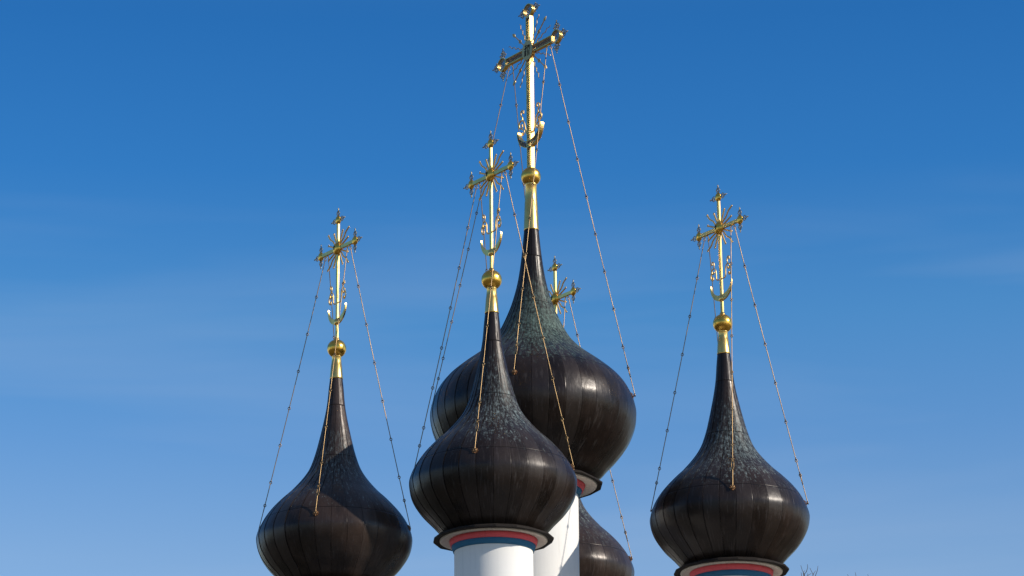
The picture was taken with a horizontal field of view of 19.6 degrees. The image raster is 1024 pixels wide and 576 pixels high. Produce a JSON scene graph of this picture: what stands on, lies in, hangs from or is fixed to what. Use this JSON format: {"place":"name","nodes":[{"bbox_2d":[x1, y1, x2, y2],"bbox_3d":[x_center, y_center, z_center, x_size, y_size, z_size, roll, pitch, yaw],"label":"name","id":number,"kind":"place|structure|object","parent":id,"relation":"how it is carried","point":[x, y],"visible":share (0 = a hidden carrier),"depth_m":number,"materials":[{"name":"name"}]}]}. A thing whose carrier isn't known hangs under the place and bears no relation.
{"place":"outdoors","nodes":[
{"label":"outdoors","id":0,"kind":"place"},
{"bbox_2d":[0,0,1023,575],"label":"sky","id":1,"kind":"structure","parent":0,"point":[175,175],"materials":[{"name":"blue"}]},
{"label":"ground","id":2,"kind":"structure","parent":0,"visible":0},
{"bbox_2d":[801,564,817,575],"bbox_3d":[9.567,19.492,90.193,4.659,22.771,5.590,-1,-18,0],"label":"bare tree","id":3,"kind":"object","parent":2,"relation":"on","point":[806,571],"visible":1,"depth_m":93.84,"materials":[{"name":"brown plant"}]},
{"bbox_3d":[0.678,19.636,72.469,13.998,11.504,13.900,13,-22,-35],"label":"cathedral","id":4,"kind":"object","parent":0,"visible":0},
{"bbox_2d":[256,208,411,575],"bbox_3d":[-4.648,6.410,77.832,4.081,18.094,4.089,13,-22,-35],"label":"domed tower","id":5,"kind":"structure","parent":4,"relation":"on","point":[334,512],"depth_m":76.63,"materials":[{"name":"black metal"}]},
{"bbox_2d":[409,130,576,575],"bbox_3d":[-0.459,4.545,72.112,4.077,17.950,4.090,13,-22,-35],"label":"domed tower","id":6,"kind":"structure","parent":4,"relation":"on","point":[493,484],"depth_m":70.79,"materials":[{"name":"black metal"}]},
{"bbox_2d":[430,2,635,575],"bbox_3d":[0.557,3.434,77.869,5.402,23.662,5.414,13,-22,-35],"label":"domed tower","id":7,"kind":"structure","parent":4,"relation":"on","point":[595,396],"depth_m":76.49,"materials":[{"name":"black metal"}]},
{"bbox_2d":[547,256,633,575],"bbox_3d":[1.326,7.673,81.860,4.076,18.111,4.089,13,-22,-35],"label":"domed tower","id":8,"kind":"structure","parent":4,"relation":"on","point":[602,551],"depth_m":80.72,"materials":[{"name":"black metal"}]},
{"bbox_2d":[650,185,809,575],"bbox_3d":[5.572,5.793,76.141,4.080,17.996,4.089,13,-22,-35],"label":"domed tower","id":9,"kind":"structure","parent":4,"relation":"on","point":[730,501],"depth_m":74.93,"materials":[{"name":"black metal"}]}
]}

